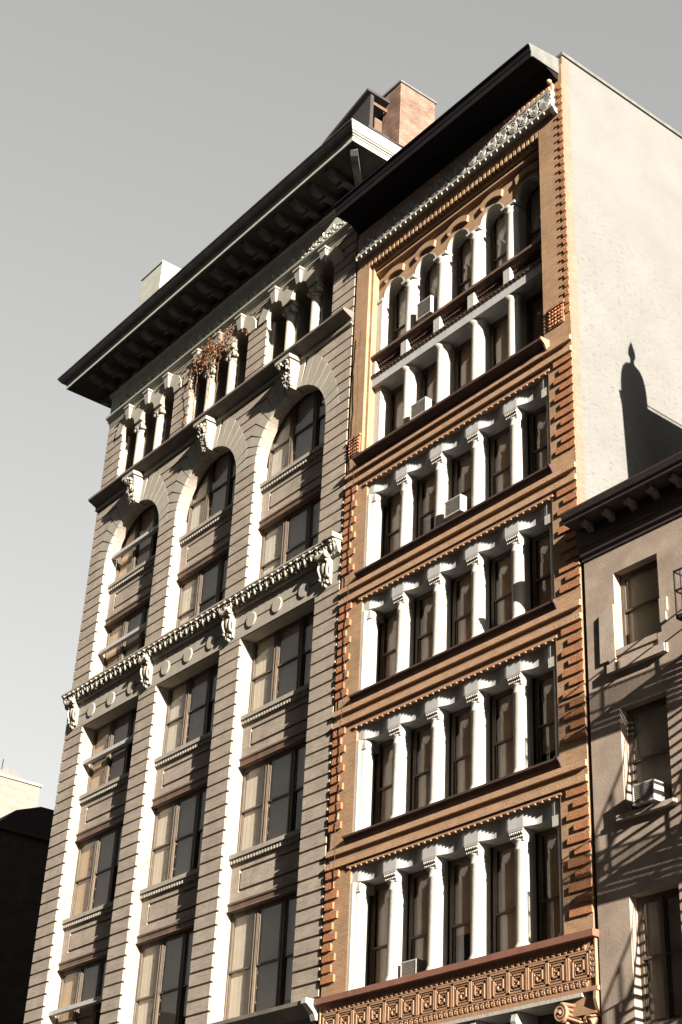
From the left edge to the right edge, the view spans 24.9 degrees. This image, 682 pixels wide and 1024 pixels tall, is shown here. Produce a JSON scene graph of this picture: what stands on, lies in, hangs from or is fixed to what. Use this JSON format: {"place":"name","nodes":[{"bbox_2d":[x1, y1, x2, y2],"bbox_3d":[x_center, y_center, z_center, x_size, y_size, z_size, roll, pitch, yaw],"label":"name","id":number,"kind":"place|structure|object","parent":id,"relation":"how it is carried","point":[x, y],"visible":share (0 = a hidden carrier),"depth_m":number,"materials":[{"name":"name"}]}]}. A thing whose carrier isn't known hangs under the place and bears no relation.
{"place":"outdoors","nodes":[
{"label":"outdoors","id":0,"kind":"place"},
{"bbox_2d":[0,0,681,809],"label":"sky","id":1,"kind":"structure","parent":0,"point":[134,134],"materials":[{"name":"grey"}]},
{"bbox_3d":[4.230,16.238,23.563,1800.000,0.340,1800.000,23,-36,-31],"label":"ground","id":2,"kind":"structure","parent":0,"visible":0},
{"bbox_2d":[0,759,42,817],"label":"apartment building","id":3,"kind":"structure","parent":2,"relation":"on","point":[17,792],"depth_m":89.66,"materials":[{"name":"beige paint"}]},
{"bbox_2d":[0,807,54,1023],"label":"brick building","id":4,"kind":"structure","parent":2,"relation":"on","point":[25,834],"depth_m":59.93,"materials":[{"name":"brown brick"}]},
{"bbox_2d":[23,80,436,1023],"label":"office building","id":5,"kind":"structure","parent":2,"relation":"on","point":[185,872],"depth_m":45.13,"materials":[{"name":"stone"}]},
{"bbox_2d":[55,957,108,1023],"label":"window","id":6,"kind":"structure","parent":5,"relation":"in","point":[71,986],"depth_m":43.98,"materials":[{"name":"clear glass"}]},
{"bbox_2d":[70,824,124,916],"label":"window","id":7,"kind":"structure","parent":5,"relation":"in","point":[86,878],"depth_m":45.83,"materials":[{"name":"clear glass"}]},
{"bbox_2d":[86,707,138,792],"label":"window","id":8,"kind":"structure","parent":5,"relation":"in","point":[99,771],"depth_m":47.77,"materials":[{"name":"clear glass"}]},
{"bbox_2d":[103,602,150,669],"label":"window","id":9,"kind":"structure","parent":5,"relation":"in","point":[137,618],"depth_m":49.71,"materials":[{"name":"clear glass"}]},
{"bbox_2d":[115,504,158,579],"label":"window","id":10,"kind":"structure","parent":5,"relation":"in","point":[128,561],"depth_m":51.51,"materials":[{"name":"clear glass"}]},
{"bbox_2d":[132,928,195,1023],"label":"window","id":11,"kind":"structure","parent":5,"relation":"in","point":[149,994],"depth_m":40.77,"materials":[{"name":"clear glass"}]},
{"bbox_2d":[147,786,208,886],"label":"window","id":12,"kind":"structure","parent":5,"relation":"in","point":[162,867],"depth_m":42.76,"materials":[{"name":"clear glass"}]},
{"bbox_2d":[162,663,219,754],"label":"window","id":13,"kind":"structure","parent":5,"relation":"in","point":[178,718],"depth_m":44.69,"materials":[{"name":"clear glass"}]},
{"bbox_2d":[176,553,228,626],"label":"window","id":14,"kind":"structure","parent":5,"relation":"in","point":[190,595],"depth_m":46.68,"materials":[{"name":"clear glass"}]},
{"bbox_2d":[186,451,235,532],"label":"window","id":15,"kind":"structure","parent":5,"relation":"in","point":[200,510],"depth_m":48.42,"materials":[{"name":"clear glass"}]},
{"bbox_2d":[182,324,254,424],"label":"dried vine","id":16,"kind":"object","parent":5,"relation":"attached to","point":[202,353],"visible":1,"depth_m":50.40,"materials":[{"name":"brown plant"}]},
{"bbox_2d":[223,893,298,1019],"bbox_3d":[-1.746,10.844,37.266,0.145,2.930,3.460,23,-36,-31],"label":"window","id":17,"kind":"structure","parent":5,"relation":"in","point":[241,992],"depth_m":37.61,"materials":[{"name":"clear glass"}]},
{"bbox_2d":[237,741,307,851],"bbox_3d":[-1.561,7.265,39.359,0.145,2.410,3.460,23,-36,-31],"label":"window","id":18,"kind":"structure","parent":5,"relation":"in","point":[255,807],"depth_m":39.70,"materials":[{"name":"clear glass"}]},
{"bbox_2d":[248,611,314,712],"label":"window","id":19,"kind":"structure","parent":5,"relation":"in","point":[265,681],"depth_m":41.59,"materials":[{"name":"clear glass"}]},
{"bbox_2d":[259,495,321,577],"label":"window","id":20,"kind":"structure","parent":5,"relation":"in","point":[274,553],"depth_m":43.53,"materials":[{"name":"clear glass"}]},
{"bbox_2d":[267,390,326,478],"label":"window","id":21,"kind":"structure","parent":5,"relation":"in","point":[282,453],"depth_m":45.31,"materials":[{"name":"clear glass"}]},
{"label":"pavement","id":22,"kind":"structure","parent":0,"visible":0},
{"bbox_2d":[313,43,681,1023],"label":"brick building","id":23,"kind":"structure","parent":22,"relation":"on","point":[519,215],"depth_m":36.27,"materials":[{"name":"brick"}]},
{"bbox_2d":[369,882,388,984],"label":"window","id":24,"kind":"structure","parent":23,"relation":"in","point":[380,899],"depth_m":34.38,"materials":[{"name":"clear glass"}]},
{"bbox_2d":[374,739,392,823],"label":"window","id":25,"kind":"structure","parent":23,"relation":"in","point":[384,767],"depth_m":36.17,"materials":[{"name":"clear glass"}]},
{"bbox_2d":[379,608,396,680],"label":"window","id":26,"kind":"structure","parent":23,"relation":"in","point":[389,627],"depth_m":37.96,"materials":[{"name":"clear glass"}]},
{"bbox_2d":[384,492,400,555],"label":"window","id":27,"kind":"structure","parent":23,"relation":"in","point":[392,511],"depth_m":39.69,"materials":[{"name":"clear glass"}]},
{"bbox_2d":[390,384,402,432],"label":"window","id":28,"kind":"structure","parent":23,"relation":"in","point":[396,394],"depth_m":41.83,"materials":[{"name":"clear glass"}]},
{"bbox_2d":[393,286,405,340],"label":"window","id":29,"kind":"structure","parent":23,"relation":"in","point":[400,301],"depth_m":43.43,"materials":[{"name":"clear glass"}]},
{"bbox_2d":[400,958,426,976],"bbox_3d":[1.543,9.710,32.705,0.320,0.380,0.526,23,-36,-31],"label":"air conditioner","id":30,"kind":"object","parent":23,"relation":"attached to","point":[412,966],"visible":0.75,"depth_m":32.61,"materials":[{"name":"white metal"}]},
{"bbox_2d":[408,869,428,960],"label":"window","id":31,"kind":"structure","parent":23,"relation":"in","point":[419,881],"depth_m":33.53,"materials":[{"name":"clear glass"}]},
{"bbox_2d":[412,723,430,809],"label":"window","id":32,"kind":"structure","parent":23,"relation":"in","point":[421,735],"depth_m":35.24,"materials":[{"name":"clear glass"}]},
{"bbox_2d":[410,396,435,419],"bbox_3d":[2.209,-2.563,39.916,0.600,0.440,0.616,23,-36,-31],"label":"air conditioner","id":33,"kind":"object","parent":23,"relation":"attached to","point":[421,406],"visible":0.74,"depth_m":39.73,"materials":[{"name":"white metal"}]},
{"bbox_2d":[415,590,432,663],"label":"window","id":34,"kind":"structure","parent":23,"relation":"in","point":[424,603],"depth_m":37.03,"materials":[{"name":"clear glass"}]},
{"bbox_2d":[416,295,436,322],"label":"air conditioner","id":35,"kind":"object","parent":23,"relation":"attached to","point":[426,307],"visible":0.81,"depth_m":41.41,"materials":[{"name":"white metal"}]},
{"bbox_2d":[418,471,434,536],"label":"window","id":36,"kind":"structure","parent":23,"relation":"in","point":[426,508],"depth_m":38.82,"materials":[{"name":"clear glass"}]},
{"bbox_2d":[421,361,436,400],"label":"window","id":37,"kind":"structure","parent":23,"relation":"in","point":[428,385],"depth_m":40.97,"materials":[{"name":"clear glass"}]},
{"bbox_2d":[425,263,437,298],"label":"window","id":38,"kind":"structure","parent":23,"relation":"in","point":[431,285],"depth_m":42.65,"materials":[{"name":"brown glass"}]},
{"bbox_2d":[444,494,470,519],"bbox_3d":[2.859,-0.044,36.909,0.550,0.440,0.586,23,-36,-31],"label":"air conditioner","id":39,"kind":"object","parent":23,"relation":"attached to","point":[457,505],"visible":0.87,"depth_m":36.72,"materials":[{"name":"white metal"}]},
{"bbox_2d":[449,855,470,964],"bbox_3d":[2.637,8.388,32.281,0.140,2.490,0.990,23,-36,-31],"label":"window","id":40,"kind":"structure","parent":23,"relation":"in","point":[460,868],"depth_m":32.62,"materials":[{"name":"brown glass"}]},
{"bbox_2d":[451,706,470,795],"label":"window","id":41,"kind":"structure","parent":23,"relation":"in","point":[461,719],"depth_m":34.31,"materials":[{"name":"brown glass"}]},
{"bbox_2d":[452,570,470,646],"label":"window","id":42,"kind":"structure","parent":23,"relation":"in","point":[461,619],"depth_m":36.09,"materials":[{"name":"brown glass"}]},
{"bbox_2d":[454,449,471,497],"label":"window","id":43,"kind":"structure","parent":23,"relation":"in","point":[463,463],"depth_m":37.95,"materials":[{"name":"brown glass"}]},
{"bbox_2d":[455,338,470,390],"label":"window","id":44,"kind":"structure","parent":23,"relation":"in","point":[462,352],"depth_m":39.97,"materials":[{"name":"brown glass"}]},
{"bbox_2d":[457,238,470,295],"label":"window","id":45,"kind":"structure","parent":23,"relation":"in","point":[464,255],"depth_m":41.56,"materials":[{"name":"brown glass"}]},
{"bbox_2d":[491,213,506,271],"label":"window","id":46,"kind":"structure","parent":23,"relation":"in","point":[498,237],"depth_m":40.63,"materials":[{"name":"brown glass"}]},
{"bbox_2d":[490,314,507,368],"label":"window","id":47,"kind":"structure","parent":23,"relation":"in","point":[499,329],"depth_m":39.03,"materials":[{"name":"brown glass"}]},
{"bbox_2d":[491,427,509,495],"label":"window","id":48,"kind":"structure","parent":23,"relation":"in","point":[500,442],"depth_m":36.91,"materials":[{"name":"brown glass"}]},
{"bbox_2d":[491,549,511,627],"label":"window","id":49,"kind":"structure","parent":23,"relation":"in","point":[501,565],"depth_m":35.16,"materials":[{"name":"brown glass"}]},
{"bbox_2d":[492,688,513,780],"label":"window","id":50,"kind":"structure","parent":23,"relation":"in","point":[502,702],"depth_m":33.37,"materials":[{"name":"brown glass"}]},
{"bbox_2d":[493,841,515,952],"bbox_3d":[3.456,7.891,31.359,0.140,2.490,0.990,23,-36,-31],"label":"window","id":51,"kind":"structure","parent":23,"relation":"in","point":[504,888],"depth_m":31.58,"materials":[{"name":"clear glass"}]},
{"bbox_2d":[526,185,540,246],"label":"window","id":52,"kind":"structure","parent":23,"relation":"in","point":[533,215],"depth_m":39.73,"materials":[{"name":"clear glass"}]},
{"bbox_2d":[526,290,543,344],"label":"window","id":53,"kind":"structure","parent":23,"relation":"in","point":[535,323],"depth_m":38.12,"materials":[{"name":"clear glass"}]},
{"bbox_2d":[529,405,547,474],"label":"window","id":54,"kind":"structure","parent":23,"relation":"in","point":[538,418],"depth_m":36.01,"materials":[{"name":"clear glass"}]},
{"bbox_2d":[532,529,550,608],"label":"window","id":55,"kind":"structure","parent":23,"relation":"in","point":[541,565],"depth_m":34.28,"materials":[{"name":"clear glass"}]},
{"bbox_2d":[534,670,555,763],"bbox_3d":[4.432,4.376,32.202,0.140,2.330,0.990,23,-36,-31],"label":"window","id":56,"kind":"structure","parent":23,"relation":"in","point":[543,684],"depth_m":32.52,"materials":[{"name":"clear glass"}]},
{"bbox_2d":[537,828,559,940],"bbox_3d":[4.275,7.394,30.436,0.140,2.490,0.990,23,-36,-31],"label":"window","id":57,"kind":"structure","parent":23,"relation":"in","point":[548,862],"depth_m":30.69,"materials":[{"name":"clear glass"}]},
{"bbox_2d":[560,451,681,1023],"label":"stucco building","id":58,"kind":"structure","parent":22,"relation":"on","point":[628,531],"depth_m":29.56,"materials":[{"name":"beige paint"}]},
{"bbox_2d":[620,559,661,645],"bbox_3d":[6.063,1.863,30.794,0.140,1.730,1.170,23,-36,-31],"label":"window","id":59,"kind":"structure","parent":58,"relation":"in","point":[639,587],"depth_m":30.96,"materials":[{"name":"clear glass"}]},
{"bbox_2d":[627,696,672,809],"bbox_3d":[5.921,4.601,29.193,0.140,2.140,1.170,23,-36,-31],"label":"window","id":60,"kind":"structure","parent":58,"relation":"in","point":[649,757],"depth_m":29.44,"materials":[{"name":"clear glass"}]},
{"bbox_2d":[632,779,669,807],"bbox_3d":[5.734,5.232,28.574,0.440,0.390,0.526,23,-36,-31],"label":"air conditioner","id":61,"kind":"object","parent":58,"relation":"attached to","point":[648,792],"visible":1,"depth_m":28.43,"materials":[{"name":"white metal"}]},
{"bbox_2d":[637,887,681,1023],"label":"window","id":62,"kind":"structure","parent":58,"relation":"in","point":[656,960],"depth_m":27.41,"materials":[{"name":"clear glass"}]},
{"bbox_2d":[673,567,681,621],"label":"fire escape","id":63,"kind":"object","parent":58,"relation":"attached to","point":[679,617],"visible":1,"depth_m":28.46,"materials":[{"name":"black metal"}]}
]}

